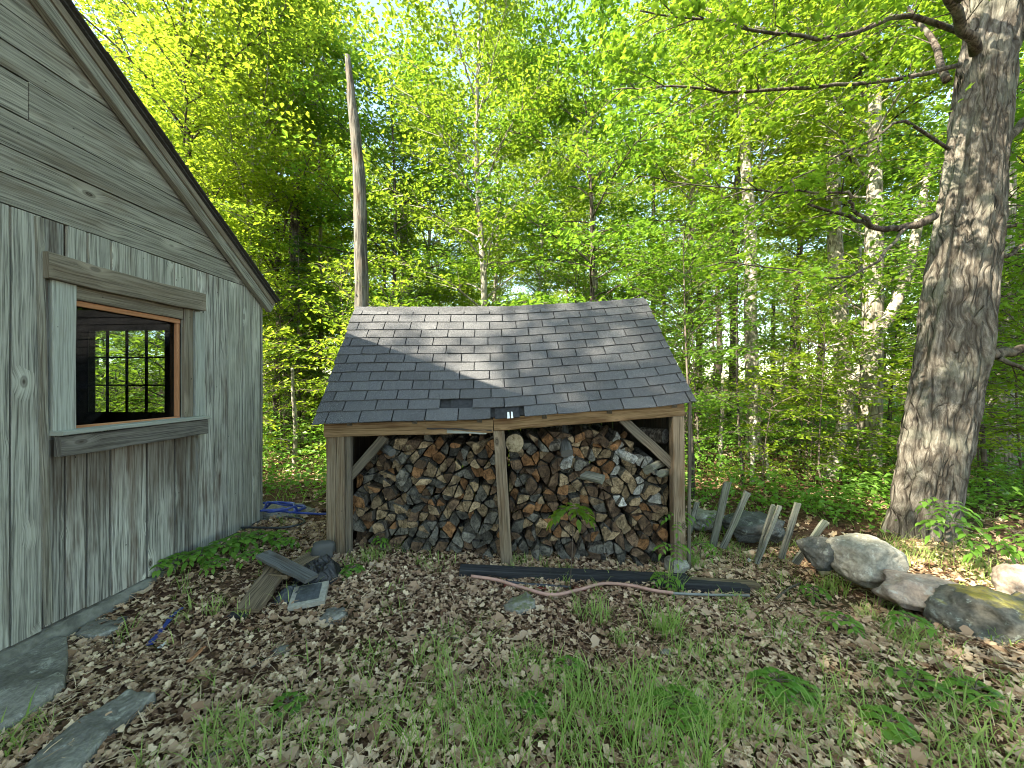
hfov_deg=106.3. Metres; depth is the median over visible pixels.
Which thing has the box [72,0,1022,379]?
sky
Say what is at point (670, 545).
seedling
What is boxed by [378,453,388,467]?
split log
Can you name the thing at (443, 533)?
split log
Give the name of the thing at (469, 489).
split log
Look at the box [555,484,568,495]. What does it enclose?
split log
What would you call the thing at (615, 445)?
split log
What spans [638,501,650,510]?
split log
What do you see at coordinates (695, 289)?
birch tree
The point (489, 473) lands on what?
split log
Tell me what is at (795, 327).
young tree
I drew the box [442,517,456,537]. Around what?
split log
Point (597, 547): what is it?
split log
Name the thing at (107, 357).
back window
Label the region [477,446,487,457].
split log
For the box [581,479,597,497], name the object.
split log
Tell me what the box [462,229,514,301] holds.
broadleaf tree
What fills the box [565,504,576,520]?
split log
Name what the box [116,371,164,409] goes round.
sapling
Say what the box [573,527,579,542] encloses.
split log
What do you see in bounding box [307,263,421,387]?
sapling
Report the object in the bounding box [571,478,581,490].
split log
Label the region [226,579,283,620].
dark plank
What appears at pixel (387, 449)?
split log
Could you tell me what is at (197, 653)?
wood chip
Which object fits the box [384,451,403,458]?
split log
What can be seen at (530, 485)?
split log
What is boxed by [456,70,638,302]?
birch tree
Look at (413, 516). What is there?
split log
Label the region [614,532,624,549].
split log
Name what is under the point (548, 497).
split log
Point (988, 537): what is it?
seedling
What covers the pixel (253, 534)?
leafy clump
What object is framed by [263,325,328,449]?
sapling
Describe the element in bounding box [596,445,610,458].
split log
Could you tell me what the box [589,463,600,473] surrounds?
split log
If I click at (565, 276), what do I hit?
young tree
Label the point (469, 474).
split log
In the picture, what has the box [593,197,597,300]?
slender tree
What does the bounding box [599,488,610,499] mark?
split log
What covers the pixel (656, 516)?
split log
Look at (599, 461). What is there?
split log
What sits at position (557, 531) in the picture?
split log
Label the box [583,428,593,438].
split log
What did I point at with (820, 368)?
slender tree
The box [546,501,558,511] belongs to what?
split log
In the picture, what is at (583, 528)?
split log
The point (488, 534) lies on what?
split log
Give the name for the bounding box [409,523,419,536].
split log
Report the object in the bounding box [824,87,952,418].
broadleaf tree
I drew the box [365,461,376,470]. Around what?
split log
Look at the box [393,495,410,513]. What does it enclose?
split log
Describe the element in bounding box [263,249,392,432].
sapling
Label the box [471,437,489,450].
split log
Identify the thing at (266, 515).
flagstone
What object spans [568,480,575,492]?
split log
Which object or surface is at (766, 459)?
slender tree
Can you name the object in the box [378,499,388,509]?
split log
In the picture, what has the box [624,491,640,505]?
split log
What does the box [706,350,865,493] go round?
sapling
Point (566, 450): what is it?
split log
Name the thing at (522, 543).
split log
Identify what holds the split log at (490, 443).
on the split log at (492, 459)
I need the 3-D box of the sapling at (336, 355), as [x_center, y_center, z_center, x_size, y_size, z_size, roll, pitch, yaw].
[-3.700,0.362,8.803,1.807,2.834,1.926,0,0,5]
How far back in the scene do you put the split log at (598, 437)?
3.76 m
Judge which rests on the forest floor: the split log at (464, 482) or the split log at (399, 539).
the split log at (399, 539)
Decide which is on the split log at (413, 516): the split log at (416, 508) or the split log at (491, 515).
the split log at (416, 508)
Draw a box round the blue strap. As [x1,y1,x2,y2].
[146,618,172,645]
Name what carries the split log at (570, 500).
on the firewood at (393, 466)
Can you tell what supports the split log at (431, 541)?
on the forest floor
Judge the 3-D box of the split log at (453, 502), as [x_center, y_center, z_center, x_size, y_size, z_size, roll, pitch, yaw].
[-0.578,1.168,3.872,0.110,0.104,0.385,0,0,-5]
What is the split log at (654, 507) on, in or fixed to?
on the split log at (656, 516)
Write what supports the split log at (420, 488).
on the split log at (416, 499)
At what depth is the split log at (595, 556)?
3.75 m
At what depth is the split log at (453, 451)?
3.83 m
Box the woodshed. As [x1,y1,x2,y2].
[312,298,696,568]
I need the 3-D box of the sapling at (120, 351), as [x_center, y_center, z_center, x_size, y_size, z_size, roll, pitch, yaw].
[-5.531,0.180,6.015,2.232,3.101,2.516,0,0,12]
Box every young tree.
[95,335,164,404]
[238,194,329,401]
[263,272,346,414]
[263,309,284,408]
[521,222,644,302]
[611,184,786,496]
[639,234,770,474]
[661,198,854,486]
[728,252,905,463]
[824,225,994,456]
[843,92,1023,499]
[851,76,1023,424]
[884,237,1023,399]
[903,220,1023,424]
[1014,218,1023,330]
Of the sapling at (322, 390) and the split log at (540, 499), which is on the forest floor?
the sapling at (322, 390)
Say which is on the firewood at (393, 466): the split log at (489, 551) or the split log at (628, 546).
the split log at (628, 546)
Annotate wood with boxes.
[99,238,929,389]
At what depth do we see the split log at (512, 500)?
3.73 m
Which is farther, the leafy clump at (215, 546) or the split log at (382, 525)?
the split log at (382, 525)
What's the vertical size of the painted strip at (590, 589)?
0.042 m
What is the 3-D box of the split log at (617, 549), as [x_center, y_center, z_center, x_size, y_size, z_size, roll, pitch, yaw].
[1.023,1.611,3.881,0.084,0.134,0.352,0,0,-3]
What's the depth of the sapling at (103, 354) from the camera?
9.22 m
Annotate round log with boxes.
[505,430,523,451]
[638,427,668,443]
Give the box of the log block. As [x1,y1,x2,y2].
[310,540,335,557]
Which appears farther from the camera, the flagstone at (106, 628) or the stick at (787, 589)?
the stick at (787, 589)
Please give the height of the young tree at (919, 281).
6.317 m
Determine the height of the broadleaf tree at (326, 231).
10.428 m
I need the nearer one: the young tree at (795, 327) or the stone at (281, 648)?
the stone at (281, 648)
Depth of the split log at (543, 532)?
3.78 m
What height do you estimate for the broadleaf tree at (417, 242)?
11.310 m
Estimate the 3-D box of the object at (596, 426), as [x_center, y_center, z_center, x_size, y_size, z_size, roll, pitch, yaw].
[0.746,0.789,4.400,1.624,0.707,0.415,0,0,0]
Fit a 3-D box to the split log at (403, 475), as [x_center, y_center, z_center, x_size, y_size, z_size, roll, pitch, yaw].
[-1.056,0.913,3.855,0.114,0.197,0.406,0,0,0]
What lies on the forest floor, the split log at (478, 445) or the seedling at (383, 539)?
the seedling at (383, 539)
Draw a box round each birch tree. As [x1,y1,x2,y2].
[72,0,236,411]
[149,331,159,390]
[313,102,391,345]
[404,0,584,306]
[439,164,555,304]
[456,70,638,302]
[508,238,573,301]
[588,178,677,313]
[601,118,729,342]
[617,0,909,459]
[658,221,729,354]
[754,0,957,455]
[765,23,1018,328]
[885,236,922,387]
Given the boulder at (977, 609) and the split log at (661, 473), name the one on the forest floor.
the boulder at (977, 609)
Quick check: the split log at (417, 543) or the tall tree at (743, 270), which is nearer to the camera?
the split log at (417, 543)
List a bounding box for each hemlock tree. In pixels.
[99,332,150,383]
[264,235,329,455]
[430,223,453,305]
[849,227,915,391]
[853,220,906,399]
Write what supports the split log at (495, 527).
on the split log at (488, 534)
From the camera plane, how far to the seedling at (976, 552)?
3.54 m
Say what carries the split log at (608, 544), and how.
on the split log at (603, 556)
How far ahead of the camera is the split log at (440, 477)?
3.80 m
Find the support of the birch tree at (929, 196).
on the forest floor
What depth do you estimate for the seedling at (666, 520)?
3.57 m
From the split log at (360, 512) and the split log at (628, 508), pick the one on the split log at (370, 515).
the split log at (360, 512)
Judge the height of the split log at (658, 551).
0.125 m
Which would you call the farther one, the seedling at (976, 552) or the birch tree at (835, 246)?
the birch tree at (835, 246)
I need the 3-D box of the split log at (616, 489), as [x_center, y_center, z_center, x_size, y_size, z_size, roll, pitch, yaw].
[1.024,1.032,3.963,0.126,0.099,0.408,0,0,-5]
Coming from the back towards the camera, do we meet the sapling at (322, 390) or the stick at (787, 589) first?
the sapling at (322, 390)
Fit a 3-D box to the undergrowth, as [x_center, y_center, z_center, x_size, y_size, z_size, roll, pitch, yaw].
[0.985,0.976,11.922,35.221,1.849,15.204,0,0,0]
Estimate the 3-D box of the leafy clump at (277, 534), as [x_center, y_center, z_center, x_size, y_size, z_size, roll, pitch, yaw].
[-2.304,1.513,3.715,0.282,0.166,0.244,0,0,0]
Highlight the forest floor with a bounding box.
[0,379,1023,767]
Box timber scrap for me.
[665,575,760,587]
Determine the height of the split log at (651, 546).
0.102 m
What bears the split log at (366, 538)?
on the forest floor
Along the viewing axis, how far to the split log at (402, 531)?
3.79 m
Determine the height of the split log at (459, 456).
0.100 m
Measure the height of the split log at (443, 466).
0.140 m
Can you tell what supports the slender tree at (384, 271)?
on the forest floor
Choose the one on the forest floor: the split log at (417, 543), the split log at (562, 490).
the split log at (417, 543)
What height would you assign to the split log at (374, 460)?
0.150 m
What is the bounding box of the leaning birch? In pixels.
[822,161,931,480]
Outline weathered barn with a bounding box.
[0,0,279,665]
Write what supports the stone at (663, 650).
on the forest floor
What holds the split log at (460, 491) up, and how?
on the split log at (459, 507)
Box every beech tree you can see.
[233,15,514,371]
[262,228,353,382]
[414,0,748,337]
[943,99,1023,171]
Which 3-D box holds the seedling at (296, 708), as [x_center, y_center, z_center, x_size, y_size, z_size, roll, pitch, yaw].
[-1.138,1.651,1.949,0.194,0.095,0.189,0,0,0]
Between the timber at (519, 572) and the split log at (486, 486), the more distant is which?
the split log at (486, 486)
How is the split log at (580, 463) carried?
on the split log at (598, 478)
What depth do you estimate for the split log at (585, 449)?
3.83 m
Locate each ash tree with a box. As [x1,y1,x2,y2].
[702,0,1023,471]
[784,0,1023,474]
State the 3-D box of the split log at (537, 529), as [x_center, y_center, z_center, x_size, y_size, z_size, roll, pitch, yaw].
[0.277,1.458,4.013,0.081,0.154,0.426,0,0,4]
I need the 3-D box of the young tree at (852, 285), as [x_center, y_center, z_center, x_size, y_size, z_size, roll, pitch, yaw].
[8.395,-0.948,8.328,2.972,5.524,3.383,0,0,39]
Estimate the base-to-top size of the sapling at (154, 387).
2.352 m
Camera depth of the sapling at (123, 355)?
8.65 m
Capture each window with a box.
[43,251,210,456]
[86,329,165,412]
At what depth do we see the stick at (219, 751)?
1.69 m
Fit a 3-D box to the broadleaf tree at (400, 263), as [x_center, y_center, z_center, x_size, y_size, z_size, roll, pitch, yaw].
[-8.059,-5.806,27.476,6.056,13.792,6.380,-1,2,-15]
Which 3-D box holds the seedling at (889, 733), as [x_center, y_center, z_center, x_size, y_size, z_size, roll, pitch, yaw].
[1.800,1.649,1.833,0.264,0.131,0.228,0,0,-44]
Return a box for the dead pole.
[345,53,368,308]
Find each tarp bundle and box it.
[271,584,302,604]
[288,554,343,585]
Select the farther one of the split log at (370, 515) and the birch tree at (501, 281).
the birch tree at (501, 281)
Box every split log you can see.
[353,483,370,507]
[353,502,369,513]
[353,508,371,531]
[356,469,368,487]
[356,500,370,516]
[356,529,368,545]
[359,531,373,548]
[360,507,377,521]
[362,518,376,528]
[363,471,378,481]
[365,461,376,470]
[370,454,379,463]
[370,490,385,508]
[370,491,379,502]
[372,517,395,533]
[374,473,384,483]
[374,525,390,544]
[376,509,389,519]
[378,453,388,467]
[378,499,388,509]
[380,444,395,455]
[383,482,399,498]
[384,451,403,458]
[385,435,398,444]
[387,491,403,500]
[387,533,408,548]
[388,473,397,481]
[388,494,401,510]
[389,435,400,446]
[393,435,414,449]
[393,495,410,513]
[394,527,409,534]
[395,480,413,491]
[396,467,411,486]
[398,452,411,463]
[398,517,407,527]
[398,530,417,551]
[402,435,423,450]
[402,474,412,491]
[404,437,437,451]
[405,503,414,516]
[406,485,418,495]
[406,495,413,504]
[407,519,419,527]
[408,510,421,520]
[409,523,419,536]
[410,450,424,463]
[410,493,422,503]
[411,491,434,512]
[411,535,426,550]
[412,466,426,477]
[414,456,432,468]
[415,476,433,484]
[416,485,426,492]
[416,530,431,537]
[418,435,440,448]
[422,484,435,495]
[423,464,439,476]
[424,435,434,440]
[424,448,440,456]
[426,517,439,529]
[427,513,436,520]
[428,504,441,514]
[428,528,440,545]
[431,520,439,540]
[433,450,449,463]
[434,537,449,550]
[435,435,447,449]
[435,484,447,492]
[436,470,445,482]
[440,455,448,471]
[440,527,448,537]
[441,437,453,454]
[442,476,452,495]
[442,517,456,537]
[443,465,454,483]
[443,504,452,518]
[446,456,455,466]
[446,540,452,550]
[448,467,461,485]
[448,481,459,496]
[448,490,459,510]
[449,437,464,447]
[449,447,460,455]
[450,508,459,525]
[452,527,463,547]
[454,484,465,497]
[455,459,461,470]
[455,464,469,476]
[455,505,470,519]
[456,447,463,460]
[456,498,465,511]
[459,457,467,465]
[460,475,469,489]
[461,443,470,459]
[462,519,475,542]
[463,482,473,499]
[463,499,471,511]
[464,466,474,479]
[464,518,475,532]
[464,541,473,549]
[465,483,473,493]
[469,500,481,512]
[470,454,480,468]
[470,476,478,491]
[470,509,481,532]
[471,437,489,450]
[471,465,484,476]
[473,446,484,454]
[476,456,488,465]
[476,544,486,556]
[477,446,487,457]
[477,476,486,501]
[477,501,488,516]
[479,529,494,539]
[482,479,490,494]
[482,543,493,558]
[483,464,495,479]
[484,491,496,507]
[484,507,497,523]
[486,443,493,457]
[487,438,494,450]
[489,452,494,464]
[490,485,496,494]
[491,523,498,530]
[495,532,500,557]
[508,467,512,490]
[509,456,521,469]
[509,467,516,485]
[509,494,515,511]
[510,486,518,499]
[511,514,523,532]
[512,502,522,519]
[514,543,523,554]
[515,472,522,486]
[516,489,529,503]
[517,447,523,456]
[518,473,528,484]
[518,535,527,549]
[521,450,529,465]
[522,528,533,545]
[523,436,530,449]
[523,499,534,513]
[523,517,532,528]
[525,473,536,494]
[525,525,534,540]
[526,442,536,454]
[526,455,534,465]
[527,510,537,521]
[529,494,539,501]
[529,546,539,560]
[531,450,539,464]
[532,465,539,477]
[534,501,542,510]
[535,462,549,477]
[535,511,547,527]
[535,525,541,534]
[537,427,552,447]
[537,492,544,503]
[537,528,549,536]
[538,438,548,451]
[538,537,552,557]
[539,444,547,458]
[539,511,557,523]
[540,501,551,511]
[540,536,552,545]
[542,447,554,462]
[542,475,549,483]
[542,490,557,500]
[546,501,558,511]
[547,467,558,486]
[549,425,561,450]
[551,450,563,470]
[553,521,561,537]
[554,539,570,558]
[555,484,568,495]
[557,500,566,514]
[558,470,568,486]
[560,425,572,457]
[560,447,578,469]
[560,513,567,520]
[561,526,569,536]
[563,536,575,557]
[564,470,575,481]
[564,520,575,535]
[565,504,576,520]
[566,495,576,508]
[567,468,604,483]
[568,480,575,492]
[570,535,588,556]
[571,441,580,446]
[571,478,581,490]
[572,425,584,442]
[573,455,586,470]
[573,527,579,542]
[574,548,580,559]
[576,449,583,457]
[576,490,588,503]
[576,515,596,528]
[576,516,586,533]
[578,464,590,477]
[579,446,588,456]
[579,447,594,461]
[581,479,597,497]
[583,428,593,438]
[584,544,600,561]
[585,539,603,553]
[586,491,603,504]
[586,527,598,541]
[588,444,601,457]
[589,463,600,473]
[589,502,605,511]
[589,503,606,521]
[592,425,608,443]
[593,458,606,465]
[593,520,600,541]
[594,458,614,473]
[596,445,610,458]
[598,431,609,447]
[598,521,610,540]
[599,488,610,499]
[599,528,612,552]
[601,553,605,560]
[602,489,614,513]
[605,510,626,529]
[606,448,637,463]
[606,504,620,517]
[607,527,619,539]
[608,474,623,485]
[609,464,619,475]
[610,431,626,450]
[610,484,623,493]
[610,519,620,531]
[612,540,622,553]
[613,539,624,564]
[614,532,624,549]
[615,495,626,506]
[617,464,633,482]
[617,475,636,493]
[618,456,635,466]
[619,461,636,474]
[619,485,628,500]
[619,523,630,533]
[622,503,637,512]
[623,534,632,551]
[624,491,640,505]
[624,522,637,546]
[629,546,643,556]
[631,452,643,465]
[632,513,649,529]
[632,527,648,549]
[633,482,643,494]
[634,448,651,463]
[635,465,649,478]
[637,549,649,563]
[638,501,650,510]
[639,493,649,499]
[639,523,652,535]
[641,478,660,494]
[642,499,662,512]
[643,460,665,474]
[646,474,657,483]
[646,492,660,503]
[646,539,655,551]
[648,536,666,554]
[649,508,663,520]
[649,531,658,543]
[653,516,666,529]
[653,525,667,541]
[656,484,667,501]
[656,504,667,514]
[657,467,667,483]
[657,468,668,477]
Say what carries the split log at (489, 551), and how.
on the forest floor
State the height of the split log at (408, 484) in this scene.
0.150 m
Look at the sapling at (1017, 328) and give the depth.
5.86 m
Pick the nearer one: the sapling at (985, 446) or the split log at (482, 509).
the split log at (482, 509)
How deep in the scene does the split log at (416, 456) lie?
3.76 m
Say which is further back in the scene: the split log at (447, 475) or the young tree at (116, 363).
the young tree at (116, 363)
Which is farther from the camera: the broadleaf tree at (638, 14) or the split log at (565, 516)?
the broadleaf tree at (638, 14)
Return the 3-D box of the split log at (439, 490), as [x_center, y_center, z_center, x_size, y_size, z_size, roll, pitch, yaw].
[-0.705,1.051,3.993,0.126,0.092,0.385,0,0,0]
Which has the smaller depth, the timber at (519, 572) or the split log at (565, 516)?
the timber at (519, 572)
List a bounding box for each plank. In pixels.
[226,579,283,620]
[234,565,282,612]
[255,550,317,583]
[268,551,319,578]
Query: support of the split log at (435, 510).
on the split log
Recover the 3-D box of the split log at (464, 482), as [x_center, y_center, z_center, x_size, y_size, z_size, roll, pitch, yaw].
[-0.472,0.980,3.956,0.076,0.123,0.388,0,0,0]
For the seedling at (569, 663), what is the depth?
2.18 m
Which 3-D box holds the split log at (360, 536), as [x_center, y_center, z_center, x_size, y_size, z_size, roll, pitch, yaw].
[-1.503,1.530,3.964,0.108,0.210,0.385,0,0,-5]
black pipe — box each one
[241,515,305,528]
[496,580,570,588]
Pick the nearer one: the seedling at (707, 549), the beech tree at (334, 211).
the seedling at (707, 549)
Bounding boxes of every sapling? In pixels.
[95,330,164,406]
[95,330,164,411]
[95,331,137,399]
[95,337,164,411]
[95,342,164,411]
[95,360,164,411]
[95,364,152,411]
[95,369,163,411]
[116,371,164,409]
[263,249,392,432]
[263,277,334,457]
[263,302,333,451]
[263,321,282,428]
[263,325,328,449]
[263,343,332,442]
[263,344,317,443]
[263,366,282,434]
[276,306,344,438]
[290,287,377,417]
[292,321,347,457]
[303,339,342,420]
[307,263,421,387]
[307,333,345,398]
[647,282,766,468]
[660,317,740,437]
[671,317,755,446]
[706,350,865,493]
[712,304,824,444]
[731,269,900,470]
[738,299,905,495]
[759,333,856,445]
[760,250,992,488]
[760,375,824,445]
[764,367,888,483]
[839,343,911,464]
[841,357,1023,475]
[857,343,988,434]
[859,327,1023,482]
[894,334,1023,495]
[910,250,1023,483]
[972,298,1023,500]
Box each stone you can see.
[271,645,288,654]
[314,607,347,626]
[501,592,535,614]
[660,649,670,657]
[664,555,689,572]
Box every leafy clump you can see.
[149,555,174,577]
[161,551,201,576]
[181,546,219,572]
[199,558,228,576]
[201,538,245,562]
[220,532,258,554]
[233,548,263,568]
[240,530,276,548]
[260,529,288,545]
[271,537,299,551]
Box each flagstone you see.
[0,636,68,734]
[25,689,156,767]
[74,616,127,642]
[262,503,315,519]
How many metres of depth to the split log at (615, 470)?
3.81 m
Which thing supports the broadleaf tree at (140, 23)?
on the forest floor
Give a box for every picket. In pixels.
[691,501,699,532]
[710,481,731,546]
[719,490,750,548]
[754,504,775,560]
[754,505,781,563]
[778,502,801,558]
[791,519,828,564]
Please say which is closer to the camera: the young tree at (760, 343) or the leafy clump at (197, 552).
the leafy clump at (197, 552)
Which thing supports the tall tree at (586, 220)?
on the forest floor
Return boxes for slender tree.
[264,368,297,470]
[278,174,299,450]
[299,174,314,441]
[317,1,329,441]
[383,261,385,300]
[400,201,411,302]
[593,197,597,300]
[651,181,666,317]
[694,270,704,449]
[718,373,723,471]
[728,384,757,481]
[743,443,769,480]
[770,298,775,438]
[803,298,825,427]
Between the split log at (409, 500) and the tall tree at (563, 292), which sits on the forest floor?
the tall tree at (563, 292)
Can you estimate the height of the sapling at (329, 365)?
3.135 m
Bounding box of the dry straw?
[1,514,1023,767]
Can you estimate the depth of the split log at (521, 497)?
3.73 m
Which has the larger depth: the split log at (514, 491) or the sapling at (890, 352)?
the sapling at (890, 352)
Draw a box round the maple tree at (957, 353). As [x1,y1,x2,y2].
[566,0,1023,544]
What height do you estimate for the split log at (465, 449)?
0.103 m
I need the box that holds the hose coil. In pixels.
[260,501,325,514]
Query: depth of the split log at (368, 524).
3.79 m
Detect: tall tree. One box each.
[519,126,632,300]
[535,193,612,302]
[631,5,806,420]
[632,0,911,436]
[643,240,692,333]
[680,240,743,391]
[693,191,773,325]
[715,4,940,424]
[900,48,1023,414]
[928,51,1023,295]
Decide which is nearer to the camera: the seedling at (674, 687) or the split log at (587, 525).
the seedling at (674, 687)
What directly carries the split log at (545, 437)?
on the split log at (542, 454)
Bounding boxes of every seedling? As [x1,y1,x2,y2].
[268,691,307,717]
[339,563,365,580]
[371,536,388,551]
[514,690,548,722]
[546,502,595,583]
[554,654,584,680]
[647,684,715,744]
[650,571,687,598]
[654,541,691,573]
[661,512,696,538]
[685,541,720,563]
[702,513,726,533]
[746,666,814,717]
[770,675,827,717]
[796,584,833,605]
[819,611,865,638]
[858,704,920,748]
[882,610,943,649]
[884,665,958,706]
[910,517,995,563]
[915,497,982,551]
[941,676,1011,719]
[954,534,1023,571]
[977,524,1023,562]
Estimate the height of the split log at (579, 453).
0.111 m
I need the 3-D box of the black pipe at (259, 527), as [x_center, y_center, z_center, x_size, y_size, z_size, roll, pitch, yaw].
[-2.515,1.479,4.107,0.594,0.033,0.352,0,0,0]
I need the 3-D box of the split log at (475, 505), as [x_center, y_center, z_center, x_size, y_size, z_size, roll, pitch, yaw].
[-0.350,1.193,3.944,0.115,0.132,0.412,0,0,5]
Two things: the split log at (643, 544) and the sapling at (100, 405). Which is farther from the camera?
the sapling at (100, 405)
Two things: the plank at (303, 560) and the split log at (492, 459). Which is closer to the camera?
the plank at (303, 560)
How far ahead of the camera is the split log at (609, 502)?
3.70 m
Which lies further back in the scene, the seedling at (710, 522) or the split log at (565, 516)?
the seedling at (710, 522)
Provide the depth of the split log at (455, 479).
3.71 m
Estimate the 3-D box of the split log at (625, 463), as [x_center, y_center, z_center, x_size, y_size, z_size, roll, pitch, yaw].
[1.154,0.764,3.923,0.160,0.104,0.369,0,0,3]
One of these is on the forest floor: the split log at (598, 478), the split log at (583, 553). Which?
the split log at (583, 553)
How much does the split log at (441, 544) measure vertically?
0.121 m
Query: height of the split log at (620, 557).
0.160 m
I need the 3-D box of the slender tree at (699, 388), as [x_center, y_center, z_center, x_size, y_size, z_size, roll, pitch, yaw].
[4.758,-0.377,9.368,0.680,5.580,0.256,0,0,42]
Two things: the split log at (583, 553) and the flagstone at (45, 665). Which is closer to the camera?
the flagstone at (45, 665)
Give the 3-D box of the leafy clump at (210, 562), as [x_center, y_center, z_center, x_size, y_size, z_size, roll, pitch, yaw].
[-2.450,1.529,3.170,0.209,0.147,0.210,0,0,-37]
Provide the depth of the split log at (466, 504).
3.74 m
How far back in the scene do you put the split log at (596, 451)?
3.82 m
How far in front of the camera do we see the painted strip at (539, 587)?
3.16 m
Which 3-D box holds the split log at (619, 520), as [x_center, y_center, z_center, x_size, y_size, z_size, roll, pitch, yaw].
[1.042,1.348,3.902,0.132,0.176,0.416,0,0,-5]
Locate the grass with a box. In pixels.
[0,436,1023,767]
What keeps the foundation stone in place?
on the forest floor
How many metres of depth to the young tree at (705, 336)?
7.29 m
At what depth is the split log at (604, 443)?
3.75 m
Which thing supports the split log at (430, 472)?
on the firewood at (393, 466)
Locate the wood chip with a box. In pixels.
[186,646,205,661]
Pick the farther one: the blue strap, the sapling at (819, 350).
the sapling at (819, 350)
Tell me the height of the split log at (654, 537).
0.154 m
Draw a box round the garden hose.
[471,574,749,596]
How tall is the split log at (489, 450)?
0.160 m
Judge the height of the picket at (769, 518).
0.607 m
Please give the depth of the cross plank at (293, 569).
3.00 m
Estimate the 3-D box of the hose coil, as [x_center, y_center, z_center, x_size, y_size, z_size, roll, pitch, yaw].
[-2.370,1.438,4.442,1.326,0.134,0.358,0,0,0]
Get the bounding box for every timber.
[459,564,689,584]
[657,577,749,594]
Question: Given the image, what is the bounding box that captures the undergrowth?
[102,386,1023,533]
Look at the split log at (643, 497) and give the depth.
3.81 m
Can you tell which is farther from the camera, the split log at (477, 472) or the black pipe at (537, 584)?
the split log at (477, 472)
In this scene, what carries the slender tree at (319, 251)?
on the forest floor
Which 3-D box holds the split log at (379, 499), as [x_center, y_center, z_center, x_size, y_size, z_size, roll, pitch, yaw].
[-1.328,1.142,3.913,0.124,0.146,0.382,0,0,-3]
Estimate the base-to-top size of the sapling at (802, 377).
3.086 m
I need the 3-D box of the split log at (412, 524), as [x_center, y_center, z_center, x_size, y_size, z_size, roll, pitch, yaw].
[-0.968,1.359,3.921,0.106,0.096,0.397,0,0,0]
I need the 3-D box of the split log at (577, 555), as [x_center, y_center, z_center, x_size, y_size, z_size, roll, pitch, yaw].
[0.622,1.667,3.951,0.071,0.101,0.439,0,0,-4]
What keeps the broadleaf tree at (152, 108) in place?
on the forest floor
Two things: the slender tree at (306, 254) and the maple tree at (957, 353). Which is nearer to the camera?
the maple tree at (957, 353)
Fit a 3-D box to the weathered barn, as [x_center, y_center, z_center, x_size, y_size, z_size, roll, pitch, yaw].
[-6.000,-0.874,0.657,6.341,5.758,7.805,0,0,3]
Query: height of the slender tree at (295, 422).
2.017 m
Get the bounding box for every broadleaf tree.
[75,0,340,304]
[92,0,392,450]
[100,10,263,360]
[129,133,209,361]
[131,0,354,393]
[158,0,411,371]
[207,109,286,404]
[235,100,379,353]
[315,132,417,352]
[332,0,638,306]
[346,169,459,306]
[350,38,509,306]
[367,207,430,303]
[427,203,506,306]
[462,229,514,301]
[511,63,684,301]
[568,0,851,444]
[570,219,624,301]
[757,165,863,381]
[759,252,817,388]
[760,129,937,413]
[808,247,863,359]
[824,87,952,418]
[896,201,935,347]
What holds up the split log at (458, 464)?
on the firewood at (393, 466)
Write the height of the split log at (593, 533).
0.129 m
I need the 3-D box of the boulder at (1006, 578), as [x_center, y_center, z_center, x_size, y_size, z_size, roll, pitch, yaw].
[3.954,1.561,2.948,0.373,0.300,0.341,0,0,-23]
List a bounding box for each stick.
[202,746,229,762]
[250,649,290,667]
[411,634,458,638]
[775,582,800,599]
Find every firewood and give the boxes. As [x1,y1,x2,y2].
[353,426,667,568]
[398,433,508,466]
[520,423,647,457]
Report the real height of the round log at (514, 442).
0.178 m
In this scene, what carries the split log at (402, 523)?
on the split log at (402, 531)
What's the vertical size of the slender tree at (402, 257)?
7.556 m
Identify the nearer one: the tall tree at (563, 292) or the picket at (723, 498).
the picket at (723, 498)
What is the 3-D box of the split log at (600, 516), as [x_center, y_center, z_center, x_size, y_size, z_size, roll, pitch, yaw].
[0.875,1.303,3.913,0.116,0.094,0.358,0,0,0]
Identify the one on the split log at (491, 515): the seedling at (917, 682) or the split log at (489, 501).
the split log at (489, 501)
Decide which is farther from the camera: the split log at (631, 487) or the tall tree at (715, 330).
the tall tree at (715, 330)
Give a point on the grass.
(632, 704)
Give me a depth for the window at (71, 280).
2.72 m
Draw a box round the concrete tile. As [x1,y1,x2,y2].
[287,581,328,610]
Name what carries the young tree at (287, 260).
on the forest floor
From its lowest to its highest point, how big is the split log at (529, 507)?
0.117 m
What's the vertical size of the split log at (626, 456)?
0.136 m
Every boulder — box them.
[686,508,725,531]
[722,510,785,542]
[796,536,833,570]
[826,533,908,587]
[871,569,957,611]
[922,584,1023,647]
[990,563,1023,594]
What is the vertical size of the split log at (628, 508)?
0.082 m
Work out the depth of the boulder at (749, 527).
4.28 m
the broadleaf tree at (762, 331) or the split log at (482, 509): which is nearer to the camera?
the split log at (482, 509)
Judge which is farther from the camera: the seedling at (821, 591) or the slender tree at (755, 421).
the slender tree at (755, 421)
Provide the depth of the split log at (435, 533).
3.68 m
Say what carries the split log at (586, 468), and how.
on the split log

